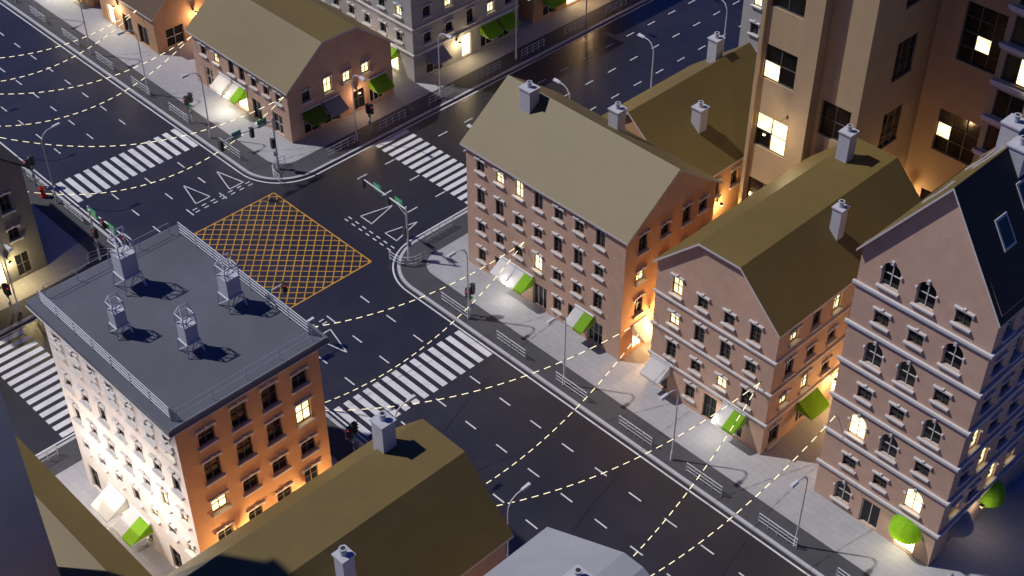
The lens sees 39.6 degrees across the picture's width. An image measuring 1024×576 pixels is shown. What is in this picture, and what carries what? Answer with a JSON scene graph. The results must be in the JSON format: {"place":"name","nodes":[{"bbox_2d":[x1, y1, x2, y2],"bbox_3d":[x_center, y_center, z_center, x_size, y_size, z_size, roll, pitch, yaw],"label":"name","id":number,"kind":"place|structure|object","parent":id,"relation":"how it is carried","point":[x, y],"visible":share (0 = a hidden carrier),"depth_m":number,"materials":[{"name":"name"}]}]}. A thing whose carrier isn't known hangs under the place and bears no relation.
{"place":"outdoors","nodes":[
{"label":"outdoors","id":0,"kind":"place"},
{"bbox_2d":[0,0,815,575],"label":"road","id":1,"kind":"structure","parent":0,"point":[334,198],"depth_m":127.97,"materials":[{"name":"black asphalt"}]},
{"bbox_2d":[0,0,743,575],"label":"road markings","id":2,"kind":"object","parent":1,"relation":"on","point":[304,298],"visible":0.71,"depth_m":124.86,"materials":[{"name":"white paint"}]},
{"bbox_2d":[0,0,809,575],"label":"road edge line","id":3,"kind":"object","parent":1,"relation":"on","point":[392,270],"visible":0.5,"depth_m":128.18,"materials":[{"name":"white paint"}]},
{"bbox_2d":[0,0,823,575],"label":"kerb","id":4,"kind":"structure","parent":1,"relation":"on","point":[642,450],"depth_m":128.17,"materials":[{"name":"concrete"}]},
{"bbox_2d":[0,0,1023,575],"bbox_3d":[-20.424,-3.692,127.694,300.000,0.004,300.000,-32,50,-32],"label":"pavement","id":5,"kind":"structure","parent":0,"point":[832,538],"depth_m":118.87,"materials":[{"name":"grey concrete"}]},
{"bbox_2d":[1,282,13,313],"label":"pedestrian signal","id":6,"kind":"object","parent":5,"relation":"on","point":[6,289],"visible":1,"depth_m":119.00,"materials":[{"name":"metal"}]},
{"bbox_2d":[0,243,20,311],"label":"street lamp","id":7,"kind":"object","parent":5,"relation":"on","point":[7,247],"visible":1,"depth_m":118.28,"materials":[{"name":"metal"}]},
{"bbox_2d":[0,160,46,288],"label":"building","id":8,"kind":"structure","parent":5,"relation":"on","point":[12,179],"depth_m":121.50,"materials":[{"name":"brown brick"}]},
{"bbox_2d":[0,190,23,244],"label":"trim","id":9,"kind":"structure","parent":8,"relation":"attached to","point":[12,226],"depth_m":120.68,"materials":[{"name":"white stone"}]},
{"bbox_2d":[0,145,25,167],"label":"roof","id":10,"kind":"structure","parent":8,"relation":"on","point":[6,156],"depth_m":118.43,"materials":[{"name":"black stone"}]},
{"bbox_2d":[0,194,32,285],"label":"windows","id":11,"kind":"structure","parent":8,"relation":"attached to","point":[23,262],"depth_m":123.14,"materials":[{"name":"black glass"}]},
{"bbox_2d":[22,154,35,184],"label":"pedestrian signal","id":12,"kind":"object","parent":5,"relation":"on","point":[28,161],"visible":0.94,"depth_m":133.10,"materials":[{"name":"metal"}]},
{"bbox_2d":[0,391,59,575],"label":"slate grey stair tower","id":13,"kind":"structure","parent":5,"relation":"on","point":[25,548],"depth_m":77.00,"materials":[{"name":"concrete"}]},
{"bbox_2d":[41,122,60,203],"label":"street lamp","id":14,"kind":"object","parent":5,"relation":"on","point":[54,126],"visible":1,"depth_m":129.43,"materials":[{"name":"metal"}]},
{"bbox_2d":[62,199,83,222],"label":"guard rail","id":15,"kind":"object","parent":5,"relation":"on","point":[73,210],"visible":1,"depth_m":130.71,"materials":[{"name":"metal"}]},
{"bbox_2d":[15,435,151,575],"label":"olive roof building","id":16,"kind":"structure","parent":5,"relation":"on","point":[83,541],"depth_m":84.75,"materials":[{"name":"brown paint"}]},
{"bbox_2d":[78,0,99,7],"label":"terrace shop","id":17,"kind":"structure","parent":5,"relation":"on","point":[89,3],"depth_m":160.71,"materials":[{"name":"orange metal"}]},
{"bbox_2d":[87,206,128,259],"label":"traffic signal mast","id":18,"kind":"object","parent":5,"relation":"on","point":[103,224],"visible":0.91,"depth_m":121.96,"materials":[{"name":"metal"}]},
{"bbox_2d":[116,30,149,94],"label":"street lamp","id":19,"kind":"object","parent":5,"relation":"on","point":[120,33],"visible":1,"depth_m":143.60,"materials":[{"name":"metal"}]},
{"bbox_2d":[100,0,204,53],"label":"walls","id":20,"kind":"structure","parent":5,"relation":"on","point":[171,14],"depth_m":152.79,"materials":[{"name":"orange paint"}]},
{"bbox_2d":[119,0,164,21],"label":"roof","id":21,"kind":"structure","parent":20,"relation":"on","point":[148,9],"depth_m":150.62,"materials":[{"name":"brown stone"}]},
{"bbox_2d":[107,4,184,47],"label":"windows","id":22,"kind":"structure","parent":20,"relation":"attached to","point":[175,35],"depth_m":153.99,"materials":[{"name":"black glass"}]},
{"bbox_2d":[182,92,193,121],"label":"pedestrian signal","id":23,"kind":"object","parent":5,"relation":"on","point":[188,99],"visible":1,"depth_m":141.25,"materials":[{"name":"metal"}]},
{"bbox_2d":[44,324,331,568],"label":"walls","id":24,"kind":"structure","parent":5,"relation":"on","point":[196,493],"depth_m":94.15,"materials":[{"name":"white paint"}]},
{"bbox_2d":[91,481,152,547],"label":"awnings","id":25,"kind":"object","parent":24,"relation":"attached to","point":[132,527],"visible":1,"depth_m":100.39,"materials":[{"name":"fabric"}]},
{"bbox_2d":[25,223,329,438],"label":"roof","id":26,"kind":"structure","parent":24,"relation":"on","point":[176,268],"depth_m":92.43,"materials":[{"name":"concrete"}]},
{"bbox_2d":[104,292,132,340],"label":"roof ventilator","id":27,"kind":"object","parent":26,"relation":"on","point":[117,316],"visible":1,"depth_m":91.12,"materials":[{"name":"grey metal"}]},
{"bbox_2d":[107,226,146,296],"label":"roof ventilator","id":28,"kind":"object","parent":26,"relation":"on","point":[124,262],"visible":1,"depth_m":94.13,"materials":[{"name":"grey metal"}]},
{"bbox_2d":[174,302,204,359],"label":"roof ventilator","id":29,"kind":"object","parent":26,"relation":"on","point":[187,330],"visible":1,"depth_m":89.63,"materials":[{"name":"grey metal"}]},
{"bbox_2d":[214,252,247,314],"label":"roof ventilator","id":30,"kind":"object","parent":26,"relation":"on","point":[229,284],"visible":1,"depth_m":92.83,"materials":[{"name":"grey metal"}]},
{"bbox_2d":[37,222,325,429],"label":"roof railing","id":31,"kind":"object","parent":24,"relation":"on","point":[110,356],"visible":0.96,"depth_m":91.73,"materials":[{"name":"grey metal"}]},
{"bbox_2d":[46,326,320,557],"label":"trim","id":32,"kind":"structure","parent":24,"relation":"attached to","point":[110,394],"depth_m":93.88,"materials":[{"name":"white stone"}]},
{"bbox_2d":[325,313,653,410],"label":"festoon lights","id":33,"kind":"object","parent":32,"relation":"hanging from","point":[495,385],"visible":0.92,"depth_m":106.92,"materials":[{"name":"beige"}]},
{"bbox_2d":[54,335,318,566],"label":"windows","id":34,"kind":"structure","parent":24,"relation":"attached to","point":[212,468],"depth_m":93.77,"materials":[{"name":"black glass"}]},
{"bbox_2d":[180,73,211,138],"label":"street lamp","id":35,"kind":"object","parent":5,"relation":"on","point":[187,75],"visible":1,"depth_m":137.72,"materials":[{"name":"metal"}]},
{"bbox_2d":[218,117,279,169],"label":"traffic signal mast","id":36,"kind":"object","parent":5,"relation":"on","point":[235,135],"visible":1,"depth_m":132.30,"materials":[{"name":"metal"}]},
{"bbox_2d":[268,281,286,293],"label":"traffic signal mast","id":37,"kind":"object","parent":5,"relation":"on","point":[282,285],"visible":0.17,"depth_m":114.68,"materials":[{"name":"metal"}]},
{"bbox_2d":[185,0,395,142],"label":"corner gambrel shop","id":38,"kind":"structure","parent":5,"relation":"on","point":[308,59],"depth_m":140.50,"materials":[{"name":"brick"}]},
{"bbox_2d":[0,36,191,126],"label":"festoon lights","id":39,"kind":"object","parent":38,"relation":"attached to","point":[116,95],"visible":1,"depth_m":142.78,"materials":[{"name":"beige"}]},
{"bbox_2d":[18,37,189,93],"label":"festoon lights","id":40,"kind":"object","parent":38,"relation":"attached to","point":[105,78],"visible":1,"depth_m":144.91,"materials":[{"name":"beige"}]},
{"bbox_2d":[0,96,284,146],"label":"festoon lights","id":41,"kind":"object","parent":38,"relation":"attached to","point":[148,142],"visible":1,"depth_m":136.88,"materials":[{"name":"beige"}]},
{"bbox_2d":[27,97,283,194],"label":"festoon lights","id":42,"kind":"object","parent":38,"relation":"attached to","point":[149,183],"visible":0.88,"depth_m":130.96,"materials":[{"name":"beige"}]},
{"bbox_2d":[201,46,382,134],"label":"windows","id":43,"kind":"structure","parent":38,"relation":"in","point":[359,99],"depth_m":142.41,"materials":[{"name":"black glass"}]},
{"bbox_2d":[345,421,358,451],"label":"traffic light","id":44,"kind":"object","parent":5,"relation":"on","point":[352,429],"visible":0.98,"depth_m":106.59,"materials":[{"name":"metal"}]},
{"bbox_2d":[352,75,366,140],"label":"street lamp","id":45,"kind":"object","parent":5,"relation":"on","point":[362,79],"visible":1,"depth_m":137.70,"materials":[{"name":"metal"}]},
{"bbox_2d":[365,103,373,131],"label":"pedestrian signal","id":46,"kind":"object","parent":5,"relation":"on","point":[369,109],"visible":1,"depth_m":139.93,"materials":[{"name":"metal"}]},
{"bbox_2d":[360,177,411,259],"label":"traffic signal mast","id":47,"kind":"object","parent":5,"relation":"on","point":[388,197],"visible":1,"depth_m":124.32,"materials":[{"name":"galvanised metal"},{"name":"dark metal"},{"name":"green painted metal"}]},
{"bbox_2d":[389,251,425,266],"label":"guard rail","id":48,"kind":"object","parent":5,"relation":"on","point":[406,260],"visible":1,"depth_m":125.42,"materials":[{"name":"metal"}]},
{"bbox_2d":[325,0,520,81],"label":"grey apartment block","id":49,"kind":"structure","parent":5,"relation":"on","point":[412,29],"depth_m":148.47,"materials":[{"name":"grey paint"}]},
{"bbox_2d":[334,0,510,73],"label":"windows","id":50,"kind":"structure","parent":49,"relation":"in","point":[466,38],"depth_m":150.08,"materials":[{"name":"black glass"}]},
{"bbox_2d":[429,84,453,105],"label":"guard rail","id":51,"kind":"object","parent":5,"relation":"on","point":[441,93],"visible":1,"depth_m":145.74,"materials":[{"name":"metal"}]},
{"bbox_2d":[438,33,453,97],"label":"street lamp","id":52,"kind":"object","parent":5,"relation":"on","point":[449,36],"visible":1,"depth_m":143.38,"materials":[{"name":"metal"}]},
{"bbox_2d":[441,292,468,319],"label":"guard rail","id":53,"kind":"object","parent":5,"relation":"on","point":[454,305],"visible":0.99,"depth_m":120.63,"materials":[{"name":"metal"}]},
{"bbox_2d":[446,249,469,318],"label":"street lamp","id":54,"kind":"object","parent":5,"relation":"on","point":[451,254],"visible":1,"depth_m":117.10,"materials":[{"name":"metal"}]},
{"bbox_2d":[464,283,475,314],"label":"pedestrian signal","id":55,"kind":"object","parent":5,"relation":"on","point":[472,288],"visible":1,"depth_m":118.88,"materials":[{"name":"metal"}]},
{"bbox_2d":[463,544,505,575],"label":"walls","id":56,"kind":"structure","parent":5,"relation":"on","point":[490,562],"depth_m":85.35,"materials":[{"name":"brown brick"}]},
{"bbox_2d":[166,419,513,575],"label":"roof","id":57,"kind":"structure","parent":56,"relation":"on","point":[417,500],"depth_m":82.41,"materials":[{"name":"brown stone"}]},
{"bbox_2d":[331,410,396,575],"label":"chimneys","id":58,"kind":"object","parent":57,"relation":"on","point":[383,430],"visible":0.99,"depth_m":83.61,"materials":[{"name":"grey concrete"}]},
{"bbox_2d":[496,330,525,359],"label":"guard rail","id":59,"kind":"object","parent":5,"relation":"on","point":[510,343],"visible":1,"depth_m":116.90,"materials":[{"name":"metal"}]},
{"bbox_2d":[507,482,531,556],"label":"street lamp","id":60,"kind":"object","parent":5,"relation":"on","point":[526,486],"visible":0.7,"depth_m":95.42,"materials":[{"name":"metal"}]},
{"bbox_2d":[518,0,579,23],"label":"orange apartment block","id":61,"kind":"structure","parent":5,"relation":"on","point":[533,11],"depth_m":157.77,"materials":[{"name":"orange brick"}]},
{"bbox_2d":[543,0,575,15],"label":"windows","id":62,"kind":"structure","parent":61,"relation":"in","point":[546,10],"depth_m":159.02,"materials":[{"name":"black glass"}]},
{"bbox_2d":[545,315,565,384],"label":"street lamp","id":63,"kind":"object","parent":5,"relation":"on","point":[549,321],"visible":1,"depth_m":110.93,"materials":[{"name":"metal"}]},
{"bbox_2d":[555,371,586,401],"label":"guard rail","id":64,"kind":"object","parent":5,"relation":"on","point":[571,385],"visible":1,"depth_m":113.19,"materials":[{"name":"metal"}]},
{"bbox_2d":[466,149,716,360],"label":"walls","id":65,"kind":"structure","parent":5,"relation":"on","point":[621,262],"depth_m":114.88,"materials":[{"name":"brown brick"}]},
{"bbox_2d":[314,241,524,326],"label":"festoon lights","id":66,"kind":"object","parent":65,"relation":"attached to","point":[422,296],"visible":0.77,"depth_m":115.38,"materials":[{"name":"beige"}]},
{"bbox_2d":[324,242,523,402],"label":"festoon lights","id":67,"kind":"object","parent":65,"relation":"attached to","point":[431,340],"visible":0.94,"depth_m":111.42,"materials":[{"name":"beige"}]},
{"bbox_2d":[490,255,652,344],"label":"awnings","id":68,"kind":"object","parent":65,"relation":"attached to","point":[519,281],"visible":0.76,"depth_m":116.95,"materials":[{"name":"green fabric"},{"name":"white fabric"},{"name":"galvanised metal"}]},
{"bbox_2d":[460,75,722,245],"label":"roof","id":69,"kind":"structure","parent":65,"relation":"on","point":[587,165],"depth_m":112.77,"materials":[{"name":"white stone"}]},
{"bbox_2d":[518,80,627,131],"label":"chimneys","id":70,"kind":"object","parent":69,"relation":"on","point":[528,96],"visible":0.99,"depth_m":115.22,"materials":[{"name":"grey concrete"}]},
{"bbox_2d":[478,161,705,347],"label":"windows","id":71,"kind":"structure","parent":65,"relation":"attached to","point":[595,330],"depth_m":116.72,"materials":[{"name":"black glass"}]},
{"bbox_2d":[473,156,710,318],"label":"trim","id":72,"kind":"structure","parent":65,"relation":"attached to","point":[645,279],"depth_m":115.33,"materials":[{"name":"white stone"}]},
{"bbox_2d":[618,415,652,447],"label":"guard rail","id":73,"kind":"object","parent":5,"relation":"on","point":[635,430],"visible":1,"depth_m":109.38,"materials":[{"name":"metal"}]},
{"bbox_2d":[637,33,653,87],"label":"street lamp","id":74,"kind":"object","parent":5,"relation":"on","point":[640,35],"visible":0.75,"depth_m":140.61,"materials":[{"name":"metal"}]},
{"bbox_2d":[658,390,678,460],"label":"street lamp","id":75,"kind":"object","parent":5,"relation":"on","point":[663,396],"visible":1,"depth_m":104.81,"materials":[{"name":"metal"}]},
{"bbox_2d":[625,114,742,220],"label":"walls","id":76,"kind":"structure","parent":5,"relation":"on","point":[728,198],"depth_m":126.22,"materials":[{"name":"brown brick"}]},
{"bbox_2d":[602,43,756,176],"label":"roof","id":77,"kind":"structure","parent":76,"relation":"on","point":[660,114],"depth_m":124.81,"materials":[{"name":"brown stone"}]},
{"bbox_2d":[691,31,725,133],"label":"chimneys","id":78,"kind":"object","parent":77,"relation":"on","point":[699,115],"visible":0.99,"depth_m":123.86,"materials":[{"name":"grey concrete"}]},
{"bbox_2d":[715,169,736,194],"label":"windows","id":79,"kind":"structure","parent":76,"relation":"attached to","point":[733,176],"depth_m":126.30,"materials":[{"name":"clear glass"}]},
{"bbox_2d":[715,164,741,199],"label":"trim","id":80,"kind":"structure","parent":76,"relation":"attached to","point":[733,185],"depth_m":125.44,"materials":[{"name":"white stone"}]},
{"bbox_2d":[686,462,722,496],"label":"guard rail","id":81,"kind":"object","parent":5,"relation":"on","point":[704,478],"visible":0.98,"depth_m":105.68,"materials":[{"name":"metal"}]},
{"bbox_2d":[738,0,763,51],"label":"blue grey apartment block","id":82,"kind":"structure","parent":5,"relation":"on","point":[751,21],"depth_m":135.80,"materials":[{"name":"paint"}]},
{"bbox_2d":[751,0,761,34],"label":"windows","id":83,"kind":"structure","parent":82,"relation":"in","point":[754,28],"depth_m":135.77,"materials":[{"name":"black glass"}]},
{"bbox_2d":[648,246,854,454],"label":"walls","id":84,"kind":"structure","parent":5,"relation":"on","point":[719,283],"depth_m":105.84,"materials":[{"name":"pink paint"}]},
{"bbox_2d":[640,354,829,435],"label":"awnings","id":85,"kind":"object","parent":84,"relation":"attached to","point":[814,403],"visible":1,"depth_m":108.90,"materials":[{"name":"fabric"}]},
{"bbox_2d":[658,277,840,442],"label":"windows","id":86,"kind":"structure","parent":84,"relation":"attached to","point":[709,406],"depth_m":107.26,"materials":[{"name":"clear glass"}]},
{"bbox_2d":[648,272,852,449],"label":"trim","id":87,"kind":"structure","parent":84,"relation":"attached to","point":[807,390],"depth_m":106.58,"materials":[{"name":"white stone"}]},
{"bbox_2d":[652,138,920,338],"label":"roof","id":88,"kind":"structure","parent":84,"relation":"on","point":[785,252],"depth_m":104.45,"materials":[{"name":"brown stone"}]},
{"bbox_2d":[829,124,859,240],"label":"chimneys","id":89,"kind":"object","parent":88,"relation":"on","point":[847,141],"visible":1,"depth_m":107.78,"materials":[{"name":"grey metal"}]},
{"bbox_2d":[758,513,797,548],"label":"guard rail","id":90,"kind":"object","parent":5,"relation":"on","point":[778,529],"visible":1,"depth_m":101.95,"materials":[{"name":"metal"}]},
{"bbox_2d":[788,476,807,546],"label":"street lamp","id":91,"kind":"object","parent":5,"relation":"on","point":[792,485],"visible":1,"depth_m":98.34,"materials":[{"name":"metal"}]},
{"bbox_2d":[738,0,940,202],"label":"beige office tower","id":92,"kind":"structure","parent":5,"relation":"on","point":[826,71],"depth_m":113.21,"materials":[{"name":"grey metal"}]},
{"bbox_2d":[747,0,917,196],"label":"windows","id":93,"kind":"structure","parent":92,"relation":"in","point":[780,66],"depth_m":115.34,"materials":[{"name":"black glass"}]},
{"bbox_2d":[813,112,1023,566],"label":"tall gabled townhouse","id":94,"kind":"structure","parent":5,"relation":"on","point":[921,459],"depth_m":92.17,"materials":[{"name":"pink paint"}]},
{"bbox_2d":[834,150,1023,552],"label":"windows","id":95,"kind":"structure","parent":94,"relation":"in","point":[926,294],"depth_m":94.08,"materials":[{"name":"black glass"}]},
{"bbox_2d":[904,0,1012,199],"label":"brown office tower","id":96,"kind":"structure","parent":5,"relation":"on","point":[968,37],"depth_m":114.76,"materials":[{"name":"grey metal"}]},
{"bbox_2d":[920,1,1008,199],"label":"windows","id":97,"kind":"structure","parent":96,"relation":"in","point":[955,136],"depth_m":112.27,"materials":[{"name":"black glass"}]},
{"bbox_2d":[971,0,1023,161],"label":"banded office tower","id":98,"kind":"structure","parent":5,"relation":"on","point":[1006,97],"depth_m":107.95,"materials":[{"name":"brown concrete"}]},
{"bbox_2d":[983,0,1023,150],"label":"windows","id":99,"kind":"structure","parent":98,"relation":"in","point":[1005,104],"depth_m":108.05,"materials":[{"name":"black glass"}]},
{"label":"walls","id":100,"kind":"object","parent":5,"relation":"on","visible":0},
{"bbox_2d":[484,527,649,575],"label":"roof","id":101,"kind":"structure","parent":100,"relation":"on","point":[547,551],"depth_m":78.25,"materials":[{"name":"white stone"}]},
{"bbox_2d":[563,564,592,575],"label":"chimneys","id":102,"kind":"object","parent":101,"relation":"on","point":[577,570],"visible":1,"depth_m":74.83,"materials":[{"name":"grey concrete"}]},
{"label":"trim","id":103,"kind":"object","parent":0,"visible":0},
{"bbox_2d":[484,315,652,484],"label":"festoon lights","id":104,"kind":"object","parent":103,"relation":"hanging from","point":[575,408],"visible":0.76,"depth_m":104.92,"materials":[{"name":"beige"}]},
{"bbox_2d":[497,381,760,505],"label":"festoon lights","id":105,"kind":"object","parent":103,"relation":"hanging from","point":[637,457],"visible":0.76,"depth_m":101.20,"materials":[{"name":"beige"}]},
{"bbox_2d":[633,383,759,555],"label":"festoon lights","id":106,"kind":"object","parent":103,"relation":"hanging from","point":[702,471],"visible":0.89,"depth_m":100.14,"materials":[{"name":"beige"}]},
{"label":"trim","id":107,"kind":"object","parent":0,"visible":0},
{"bbox_2d":[651,415,836,575],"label":"festoon lights","id":108,"kind":"object","parent":107,"relation":"hanging from","point":[749,501],"visible":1,"depth_m":96.73,"materials":[{"name":"beige"}]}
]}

